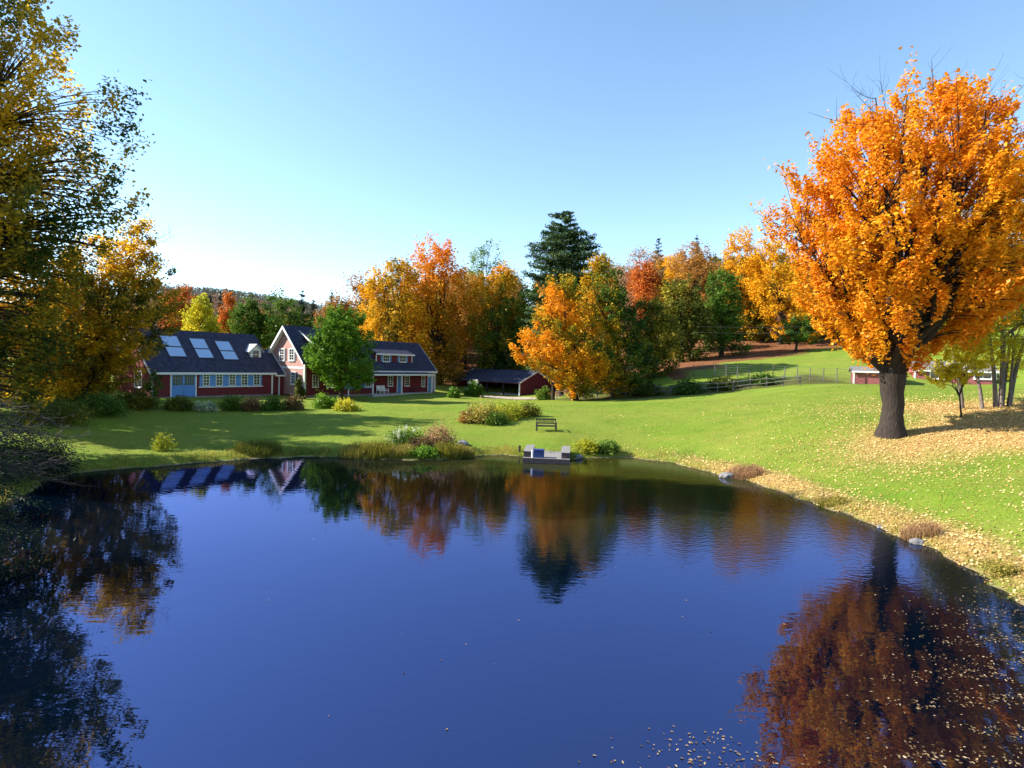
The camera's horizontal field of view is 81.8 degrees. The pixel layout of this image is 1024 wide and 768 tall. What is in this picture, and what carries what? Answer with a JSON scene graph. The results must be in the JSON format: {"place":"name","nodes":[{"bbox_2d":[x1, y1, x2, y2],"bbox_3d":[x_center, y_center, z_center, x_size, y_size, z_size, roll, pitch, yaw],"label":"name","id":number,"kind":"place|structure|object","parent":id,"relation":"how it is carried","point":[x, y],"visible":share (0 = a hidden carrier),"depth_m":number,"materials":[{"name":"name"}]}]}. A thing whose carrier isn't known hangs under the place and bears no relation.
{"place":"outdoors","nodes":[
{"label":"outdoors","id":0,"kind":"place"},
{"bbox_2d":[480,395,535,398],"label":"driveway","id":1,"kind":"structure","parent":0,"point":[502,397],"depth_m":90.77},
{"bbox_2d":[0,455,1023,767],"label":"water","id":2,"kind":"structure","parent":0,"point":[274,613],"depth_m":14.25,"materials":[{"name":"liquid"}]},
{"bbox_2d":[522,444,569,464],"bbox_3d":[2.399,5.170,40.030,3.040,1.740,4.540,2,2,6],"label":"wooden dock","id":3,"kind":"object","parent":2,"relation":"in","point":[562,456],"visible":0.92,"depth_m":37.97,"materials":[{"name":"wood"}]},
{"bbox_2d":[533,448,544,457],"bbox_3d":[1.738,4.474,38.246,0.720,0.530,0.520,2,2,6],"label":"dock chest","id":4,"kind":"object","parent":3,"relation":"on","point":[538,453],"visible":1,"depth_m":38.01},
{"bbox_2d":[328,491,1023,767],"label":"floating leaves","id":5,"kind":"object","parent":2,"relation":"on","point":[690,759],"visible":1,"depth_m":11.24,"materials":[{"name":"orange plant"}]},
{"bbox_2d":[0,266,1023,604],"bbox_3d":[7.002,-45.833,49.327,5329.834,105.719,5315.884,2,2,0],"label":"ground","id":6,"kind":"structure","parent":0,"point":[768,354],"depth_m":43.32,"materials":[{"name":"plant"}]},
{"bbox_2d":[0,404,57,486],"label":"undergrowth bush","id":7,"kind":"object","parent":6,"relation":"on","point":[15,445],"visible":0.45,"depth_m":27.18,"materials":[{"name":"green plant"}]},
{"bbox_2d":[0,354,63,395],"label":"undergrowth bush","id":8,"kind":"object","parent":6,"relation":"on","point":[7,380],"visible":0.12,"depth_m":49.07,"materials":[{"name":"green plant"}]},
{"bbox_2d":[10,420,88,480],"bbox_3d":[-23.283,3.481,29.604,3.973,3.416,3.327,2,2,0],"label":"undergrowth bush","id":9,"kind":"object","parent":6,"relation":"on","point":[60,466],"visible":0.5,"depth_m":29.49,"materials":[{"name":"green plant"}]},
{"bbox_2d":[1,391,101,427],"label":"undergrowth bush","id":10,"kind":"object","parent":6,"relation":"on","point":[63,412],"visible":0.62,"depth_m":41.45,"materials":[{"name":"green plant"}]},
{"bbox_2d":[0,385,108,582],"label":"hemlock tree","id":11,"kind":"object","parent":6,"relation":"on","point":[5,470],"visible":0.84,"depth_m":17.80,"materials":[{"name":"green plant"}]},
{"bbox_2d":[0,247,125,385],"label":"shade maple","id":12,"kind":"object","parent":6,"relation":"on","point":[14,298],"visible":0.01,"depth_m":59.61,"materials":[{"name":"orange plant"}]},
{"bbox_2d":[0,0,155,431],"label":"bank maple","id":13,"kind":"object","parent":6,"relation":"on","point":[21,186],"visible":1,"depth_m":31.14,"materials":[{"name":"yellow plant"}]},
{"bbox_2d":[39,364,117,400],"bbox_3d":[-37.076,-0.052,50.371,7.353,4.807,5.657,2,2,0],"label":"undergrowth bush","id":14,"kind":"object","parent":6,"relation":"on","point":[77,395],"visible":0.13,"depth_m":49.59,"materials":[{"name":"green plant"}]},
{"bbox_2d":[63,387,133,418],"bbox_3d":[-32.030,1.666,45.953,5.141,2.750,4.338,3,3,45],"label":"undergrowth bush","id":15,"kind":"object","parent":6,"relation":"on","point":[108,406],"visible":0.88,"depth_m":45.65,"materials":[{"name":"green plant"}]},
{"bbox_2d":[1,210,197,400],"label":"amber maple","id":16,"kind":"object","parent":6,"relation":"on","point":[111,327],"visible":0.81,"depth_m":48.62,"materials":[{"name":"yellow plant"}]},
{"bbox_2d":[116,387,162,411],"bbox_3d":[-31.741,1.321,50.098,4.122,2.519,3.421,2,2,0],"label":"undergrowth bush","id":17,"kind":"object","parent":6,"relation":"on","point":[139,400],"visible":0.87,"depth_m":49.71,"materials":[{"name":"green plant"}]},
{"bbox_2d":[142,369,164,397],"bbox_3d":[-32.791,0.399,54.052,1.994,3.567,1.956,2,2,0],"label":"lawn sapling","id":18,"kind":"object","parent":6,"relation":"on","point":[155,378],"visible":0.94,"depth_m":53.86,"materials":[{"name":"green plant"}]},
{"bbox_2d":[149,432,179,451],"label":"shrub","id":19,"kind":"object","parent":6,"relation":"on","point":[159,444],"visible":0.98,"depth_m":36.89,"materials":[{"name":"yellow plant"}]},
{"bbox_2d":[159,395,195,411],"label":"shrub","id":20,"kind":"object","parent":6,"relation":"on","point":[178,403],"visible":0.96,"depth_m":51.45,"materials":[{"name":"green plant"}]},
{"bbox_2d":[159,280,199,329],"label":"scarlet maple","id":21,"kind":"object","parent":6,"relation":"on","point":[187,296],"visible":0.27,"depth_m":110.69,"materials":[{"name":"orange plant"}]},
{"bbox_2d":[0,285,381,349],"bbox_3d":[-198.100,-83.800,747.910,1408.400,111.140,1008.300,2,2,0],"label":"distant woods","id":22,"kind":"object","parent":6,"relation":"on","point":[238,294],"visible":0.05,"depth_m":852.51,"materials":[{"name":"plant"}]},
{"bbox_2d":[178,292,229,332],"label":"lemon birch","id":23,"kind":"object","parent":6,"relation":"on","point":[203,311],"visible":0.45,"depth_m":91.77,"materials":[{"name":"yellow plant"}]},
{"bbox_2d":[193,400,218,411],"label":"shrub","id":24,"kind":"object","parent":6,"relation":"on","point":[204,407],"visible":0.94,"depth_m":52.25,"materials":[{"name":"grey plant"}]},
{"bbox_2d":[217,288,237,332],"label":"coral maple","id":25,"kind":"object","parent":6,"relation":"on","point":[230,302],"visible":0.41,"depth_m":103.08,"materials":[{"name":"orange plant"}]},
{"bbox_2d":[212,393,243,410],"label":"shrub","id":26,"kind":"object","parent":6,"relation":"on","point":[228,403],"visible":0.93,"depth_m":53.46,"materials":[{"name":"green plant"}]},
{"bbox_2d":[225,292,270,347],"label":"grey green willow","id":27,"kind":"object","parent":6,"relation":"on","point":[239,313],"visible":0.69,"depth_m":96.64,"materials":[{"name":"green plant"}]},
{"bbox_2d":[237,395,263,411],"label":"shrub","id":28,"kind":"object","parent":6,"relation":"on","point":[252,404],"visible":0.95,"depth_m":53.79,"materials":[{"name":"brown plant"}]},
{"bbox_2d":[232,438,282,457],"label":"grass clump","id":29,"kind":"object","parent":6,"relation":"on","point":[266,447],"visible":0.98,"depth_m":37.60,"materials":[{"name":"green plant"}]},
{"bbox_2d":[258,394,287,411],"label":"shrub","id":30,"kind":"object","parent":6,"relation":"on","point":[272,403],"visible":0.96,"depth_m":54.62,"materials":[{"name":"green plant"}]},
{"bbox_2d":[115,321,437,397],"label":"farmhouse","id":31,"kind":"object","parent":6,"relation":"on","point":[199,364],"visible":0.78,"depth_m":70.14,"materials":[{"name":"wood"}]},
{"bbox_2d":[170,375,196,396],"bbox_3d":[-34.741,0.063,62.561,0.082,2.648,2.691,3,2,36],"label":"door","id":32,"kind":"structure","parent":31,"relation":"in","point":[186,385],"depth_m":62.55,"materials":[{"name":"blue paint"}]},
{"bbox_2d":[250,285,316,348],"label":"leafy elm","id":33,"kind":"object","parent":6,"relation":"on","point":[274,323],"visible":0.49,"depth_m":98.27,"materials":[{"name":"green plant"}]},
{"bbox_2d":[281,393,305,410],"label":"shrub","id":34,"kind":"object","parent":6,"relation":"on","point":[294,404],"visible":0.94,"depth_m":55.52,"materials":[{"name":"brown plant"}]},
{"bbox_2d":[293,376,306,398],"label":"shrub","id":35,"kind":"object","parent":6,"relation":"on","point":[299,390],"visible":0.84,"depth_m":67.70,"materials":[{"name":"green plant"}]},
{"bbox_2d":[298,290,307,326],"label":"spruce tree","id":36,"kind":"object","parent":6,"relation":"on","point":[300,302],"visible":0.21,"depth_m":127.37,"materials":[{"name":"green plant"}]},
{"bbox_2d":[311,389,338,408],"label":"shrub","id":37,"kind":"object","parent":6,"relation":"on","point":[323,401],"visible":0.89,"depth_m":57.30,"materials":[{"name":"green plant"}]},
{"bbox_2d":[311,288,356,327],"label":"tree","id":38,"kind":"object","parent":6,"relation":"on","point":[336,299],"visible":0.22,"depth_m":110.77,"materials":[{"name":"brown plant"}]},
{"bbox_2d":[301,298,382,399],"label":"dooryard tree","id":39,"kind":"object","parent":6,"relation":"on","point":[333,350],"visible":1,"depth_m":67.62,"materials":[{"name":"green plant"}]},
{"bbox_2d":[331,397,360,411],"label":"shrub","id":40,"kind":"object","parent":6,"relation":"on","point":[347,406],"visible":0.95,"depth_m":54.90,"materials":[{"name":"yellow plant"}]},
{"bbox_2d":[335,440,372,458],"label":"reed clump","id":41,"kind":"object","parent":6,"relation":"on","point":[350,450],"visible":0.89,"depth_m":38.23,"materials":[{"name":"green plant"}]},
{"bbox_2d":[342,268,381,340],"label":"rusty maple","id":42,"kind":"object","parent":6,"relation":"on","point":[355,287],"visible":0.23,"depth_m":116.71,"materials":[{"name":"orange plant"}]},
{"bbox_2d":[362,439,398,458],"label":"reed clump","id":43,"kind":"object","parent":6,"relation":"on","point":[380,449],"visible":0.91,"depth_m":38.19,"materials":[{"name":"green plant"}]},
{"bbox_2d":[356,257,434,355],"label":"golden maple","id":44,"kind":"object","parent":6,"relation":"on","point":[384,319],"visible":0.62,"depth_m":98.52,"materials":[{"name":"yellow plant"}]},
{"bbox_2d":[386,442,413,458],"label":"reed clump","id":45,"kind":"object","parent":6,"relation":"on","point":[402,450],"visible":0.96,"depth_m":38.27,"materials":[{"name":"green plant"}]},
{"bbox_2d":[379,283,427,342],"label":"tawny oak","id":46,"kind":"object","parent":6,"relation":"on","point":[398,307],"visible":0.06,"depth_m":119.78,"materials":[{"name":"brown plant"}]},
{"bbox_2d":[383,422,429,446],"bbox_3d":[-7.207,3.759,40.892,3.279,2.279,3.323,0,2,-33],"label":"hydrangea","id":47,"kind":"object","parent":6,"relation":"on","point":[403,437],"visible":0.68,"depth_m":40.64,"materials":[{"name":"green plant"}]},
{"bbox_2d":[407,431,440,449],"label":"shrub","id":48,"kind":"object","parent":6,"relation":"on","point":[416,442],"visible":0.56,"depth_m":39.85,"materials":[{"name":"brown plant"}]},
{"bbox_2d":[409,442,440,459],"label":"shrub","id":49,"kind":"object","parent":6,"relation":"on","point":[424,451],"visible":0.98,"depth_m":38.23,"materials":[{"name":"green plant"}]},
{"bbox_2d":[398,231,472,384],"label":"burnt orange maple","id":50,"kind":"object","parent":6,"relation":"on","point":[441,328],"visible":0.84,"depth_m":104.06,"materials":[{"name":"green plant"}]},
{"bbox_2d":[419,418,461,446],"bbox_3d":[-5.013,3.620,41.549,3.014,2.545,3.025,3,2,30],"label":"shrub","id":51,"kind":"object","parent":6,"relation":"on","point":[435,434],"visible":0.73,"depth_m":41.28,"materials":[{"name":"brown plant"}]},
{"bbox_2d":[433,440,466,458],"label":"reed clump","id":52,"kind":"object","parent":6,"relation":"on","point":[449,451],"visible":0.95,"depth_m":38.91,"materials":[{"name":"green plant"}]},
{"bbox_2d":[444,386,460,397],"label":"shrub","id":53,"kind":"object","parent":6,"relation":"on","point":[453,392],"visible":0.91,"depth_m":78.92,"materials":[{"name":"green plant"}]},
{"bbox_2d":[454,443,475,457],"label":"reed clump","id":54,"kind":"object","parent":6,"relation":"on","point":[468,453],"visible":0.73,"depth_m":39.52,"materials":[{"name":"green plant"}]},
{"bbox_2d":[455,408,475,423],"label":"shrub","id":55,"kind":"object","parent":6,"relation":"on","point":[462,417],"visible":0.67,"depth_m":48.46,"materials":[{"name":"brown plant"}]},
{"bbox_2d":[444,270,488,369],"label":"tawny oak","id":56,"kind":"object","parent":6,"relation":"on","point":[469,279],"visible":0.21,"depth_m":119.50,"materials":[{"name":"brown plant"}]},
{"bbox_2d":[461,379,484,396],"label":"hydrangea","id":57,"kind":"object","parent":6,"relation":"on","point":[474,389],"visible":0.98,"depth_m":88.87,"materials":[{"name":"green plant"}]},
{"bbox_2d":[464,238,502,355],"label":"poplar","id":58,"kind":"object","parent":6,"relation":"on","point":[482,252],"visible":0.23,"depth_m":128.87,"materials":[{"name":"green plant"}]},
{"bbox_2d":[459,395,508,424],"bbox_3d":[-2.414,2.326,48.705,4.313,2.873,3.532,2,2,0],"label":"shrub","id":59,"kind":"object","parent":6,"relation":"on","point":[479,410],"visible":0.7,"depth_m":48.25,"materials":[{"name":"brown plant"}]},
{"bbox_2d":[463,259,529,385],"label":"two toned maple","id":60,"kind":"object","parent":6,"relation":"on","point":[495,345],"visible":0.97,"depth_m":106.09,"materials":[{"name":"green plant"}]},
{"bbox_2d":[481,410,511,425],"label":"shrub","id":61,"kind":"object","parent":6,"relation":"on","point":[493,419],"visible":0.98,"depth_m":47.50,"materials":[{"name":"green plant"}]},
{"bbox_2d":[454,369,553,395],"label":"open garage","id":62,"kind":"structure","parent":6,"relation":"on","point":[527,382],"depth_m":99.14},
{"bbox_2d":[482,266,529,354],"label":"tawny oak","id":63,"kind":"object","parent":6,"relation":"on","point":[516,293],"visible":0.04,"depth_m":126.87,"materials":[{"name":"brown plant"}]},
{"bbox_2d":[487,398,531,420],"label":"shrub","id":64,"kind":"object","parent":6,"relation":"on","point":[515,414],"visible":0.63,"depth_m":49.81,"materials":[{"name":"yellow plant"}]},
{"bbox_2d":[504,271,546,373],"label":"tree","id":65,"kind":"object","parent":6,"relation":"on","point":[532,302],"visible":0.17,"depth_m":108.92,"materials":[{"name":"green plant"}]},
{"bbox_2d":[519,398,542,417],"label":"shrub","id":66,"kind":"object","parent":6,"relation":"on","point":[530,410],"visible":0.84,"depth_m":51.14,"materials":[{"name":"green plant"}]},
{"bbox_2d":[534,385,550,399],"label":"shrub","id":67,"kind":"object","parent":6,"relation":"on","point":[542,393],"visible":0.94,"depth_m":76.78,"materials":[{"name":"green plant"}]},
{"bbox_2d":[536,418,556,431],"bbox_3d":[2.634,3.149,45.442,1.580,0.960,0.690,1,2,-3],"label":"garden bench","id":68,"kind":"object","parent":6,"relation":"on","point":[547,419],"visible":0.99,"depth_m":45.67,"materials":[{"name":"brown wood"}]},
{"bbox_2d":[515,210,602,396],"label":"white pine","id":69,"kind":"object","parent":6,"relation":"on","point":[558,261],"visible":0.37,"depth_m":85.50,"materials":[{"name":"green plant"}]},
{"bbox_2d":[506,269,616,400],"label":"fireside maple","id":70,"kind":"object","parent":6,"relation":"on","point":[559,344],"visible":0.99,"depth_m":71.43,"materials":[{"name":"orange plant"}]},
{"bbox_2d":[571,435,600,455],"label":"shrub","id":71,"kind":"object","parent":6,"relation":"on","point":[587,446],"visible":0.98,"depth_m":41.29,"materials":[{"name":"yellow plant"}]},
{"bbox_2d":[595,438,623,454],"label":"shrub","id":72,"kind":"object","parent":6,"relation":"on","point":[611,447],"visible":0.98,"depth_m":41.57,"materials":[{"name":"green plant"}]},
{"bbox_2d":[575,251,662,397],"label":"green gold maple","id":73,"kind":"object","parent":6,"relation":"on","point":[612,324],"visible":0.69,"depth_m":76.38,"materials":[{"name":"green plant"}]},
{"bbox_2d":[616,245,670,317],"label":"bare beech","id":74,"kind":"object","parent":6,"relation":"on","point":[653,256],"visible":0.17,"depth_m":133.98,"materials":[{"name":"grey plant"}]},
{"bbox_2d":[625,257,664,319],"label":"red maple","id":75,"kind":"object","parent":6,"relation":"on","point":[645,283],"visible":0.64,"depth_m":114.13,"materials":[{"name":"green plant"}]},
{"bbox_2d":[629,382,664,396],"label":"pasture brush","id":76,"kind":"object","parent":6,"relation":"on","point":[648,389],"visible":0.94,"depth_m":74.30,"materials":[{"name":"green plant"}]},
{"bbox_2d":[622,293,685,379],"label":"edge maple","id":77,"kind":"object","parent":6,"relation":"on","point":[653,330],"visible":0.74,"depth_m":88.15,"materials":[{"name":"green plant"}]},
{"bbox_2d":[651,238,670,280],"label":"spruce tree","id":78,"kind":"object","parent":6,"relation":"on","point":[657,251],"visible":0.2,"depth_m":148.63,"materials":[{"name":"green plant"}]},
{"bbox_2d":[650,278,685,338],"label":"hillside ash","id":79,"kind":"object","parent":6,"relation":"on","point":[667,283],"visible":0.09,"depth_m":127.44,"materials":[{"name":"green plant"}]},
{"bbox_2d":[663,252,690,297],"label":"sunny maple","id":80,"kind":"object","parent":6,"relation":"on","point":[666,272],"visible":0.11,"depth_m":142.87,"materials":[{"name":"plant"}]},
{"bbox_2d":[556,375,800,398],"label":"rail fence","id":81,"kind":"object","parent":6,"relation":"on","point":[733,382],"visible":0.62,"depth_m":72.16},
{"bbox_2d":[655,273,716,361],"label":"hillside ash","id":82,"kind":"object","parent":6,"relation":"on","point":[677,293],"visible":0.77,"depth_m":100.92,"materials":[{"name":"green plant"}]},
{"bbox_2d":[666,377,708,394],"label":"pasture brush","id":83,"kind":"object","parent":6,"relation":"on","point":[687,388],"visible":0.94,"depth_m":72.79,"materials":[{"name":"green plant"}]},
{"bbox_2d":[664,241,718,320],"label":"tawny oak","id":84,"kind":"object","parent":6,"relation":"on","point":[697,256],"visible":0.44,"depth_m":123.98,"materials":[{"name":"orange plant"}]},
{"bbox_2d":[706,374,743,390],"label":"pasture brush","id":85,"kind":"object","parent":6,"relation":"on","point":[724,379],"visible":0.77,"depth_m":73.46,"materials":[{"name":"green plant"}]},
{"bbox_2d":[697,265,753,355],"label":"evergreen oak","id":86,"kind":"object","parent":6,"relation":"on","point":[725,315],"visible":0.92,"depth_m":103.99,"materials":[{"name":"green plant"}]},
{"bbox_2d":[719,222,767,341],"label":"sunny maple","id":87,"kind":"object","parent":6,"relation":"on","point":[740,269],"visible":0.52,"depth_m":119.91,"materials":[{"name":"yellow plant"}]},
{"bbox_2d":[726,463,765,479],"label":"bank tuft","id":88,"kind":"object","parent":6,"relation":"on","point":[747,472],"visible":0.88,"depth_m":34.47,"materials":[{"name":"brown plant"}]},
{"bbox_2d":[739,290,778,341],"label":"hillside ash","id":89,"kind":"object","parent":6,"relation":"on","point":[765,333],"visible":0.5,"depth_m":119.03,"materials":[{"name":"green plant"}]},
{"bbox_2d":[746,371,778,385],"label":"pasture brush","id":90,"kind":"object","parent":6,"relation":"on","point":[761,376],"visible":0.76,"depth_m":73.35,"materials":[{"name":"green plant"}]},
{"bbox_2d":[693,363,851,383],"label":"wire fence","id":91,"kind":"object","parent":6,"relation":"on","point":[773,368],"visible":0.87,"depth_m":76.75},
{"bbox_2d":[743,235,825,344],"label":"honey maple","id":92,"kind":"object","parent":6,"relation":"on","point":[778,305],"visible":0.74,"depth_m":114.49,"materials":[{"name":"yellow plant"}]},
{"bbox_2d":[772,313,823,351],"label":"orchard tree","id":93,"kind":"object","parent":6,"relation":"on","point":[796,334],"visible":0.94,"depth_m":102.92,"materials":[{"name":"green plant"}]},
{"bbox_2d":[594,392,1023,599],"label":"fallen leaves","id":94,"kind":"object","parent":6,"relation":"on","point":[974,449],"visible":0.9,"depth_m":33.90,"materials":[{"name":"plant"}]},
{"bbox_2d":[785,269,855,336],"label":"copper maple","id":95,"kind":"object","parent":6,"relation":"on","point":[818,301],"visible":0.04,"depth_m":121.77,"materials":[{"name":"orange plant"}]},
{"bbox_2d":[817,494,848,507],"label":"bank tuft","id":96,"kind":"object","parent":6,"relation":"on","point":[834,499],"visible":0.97,"depth_m":27.75,"materials":[{"name":"beige plant"}]},
{"bbox_2d":[848,366,878,383],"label":"red shed","id":97,"kind":"structure","parent":6,"relation":"on","point":[860,375],"depth_m":70.51,"materials":[{"name":"wood"}]},
{"bbox_2d":[749,43,1023,438],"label":"maple tree","id":98,"kind":"object","parent":6,"relation":"on","point":[920,292],"visible":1,"depth_m":34.12,"materials":[{"name":"orange plant"}]},
{"bbox_2d":[894,517,942,540],"bbox_3d":[15.652,5.545,22.658,1.676,0.935,1.365,2,2,0],"label":"bank tuft","id":99,"kind":"object","parent":6,"relation":"on","point":[920,528],"visible":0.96,"depth_m":22.54,"materials":[{"name":"brown plant"}]},
{"bbox_2d":[908,361,999,384],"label":"red cottage","id":100,"kind":"structure","parent":6,"relation":"on","point":[986,379],"depth_m":71.57,"materials":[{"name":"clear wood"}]},
{"bbox_2d":[919,335,1009,417],"bbox_3d":[29.886,-0.443,39.426,5.467,6.189,4.204,2,2,0],"label":"young maple","id":101,"kind":"object","parent":6,"relation":"on","point":[950,372],"visible":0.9,"depth_m":38.93,"materials":[{"name":"green plant"}]},
{"bbox_2d":[939,214,1004,408],"bbox_3d":[32.238,-4.931,42.303,5.487,14.062,4.604,0,2,-36],"label":"leaning tree","id":102,"kind":"object","parent":6,"relation":"on","point":[981,400],"visible":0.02,"depth_m":42.42,"materials":[{"name":"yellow plant"}]},
{"bbox_2d":[938,182,1023,406],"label":"yellow maple","id":103,"kind":"object","parent":6,"relation":"on","point":[1015,367],"visible":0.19,"depth_m":42.79,"materials":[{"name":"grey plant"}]},
{"bbox_2d":[975,554,1023,578],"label":"bank tuft","id":104,"kind":"object","parent":6,"relation":"on","point":[997,568],"visible":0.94,"depth_m":18.36,"materials":[{"name":"yellow plant"}]},
{"bbox_2d":[0,442,1023,601],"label":"bank grass","id":105,"kind":"structure","parent":0,"point":[323,449],"depth_m":33.25,"materials":[{"name":"plant"}]},
{"bbox_2d":[0,0,1023,307],"label":"sky","id":106,"kind":"structure","parent":0,"point":[299,145],"materials":[{"name":"blue"}]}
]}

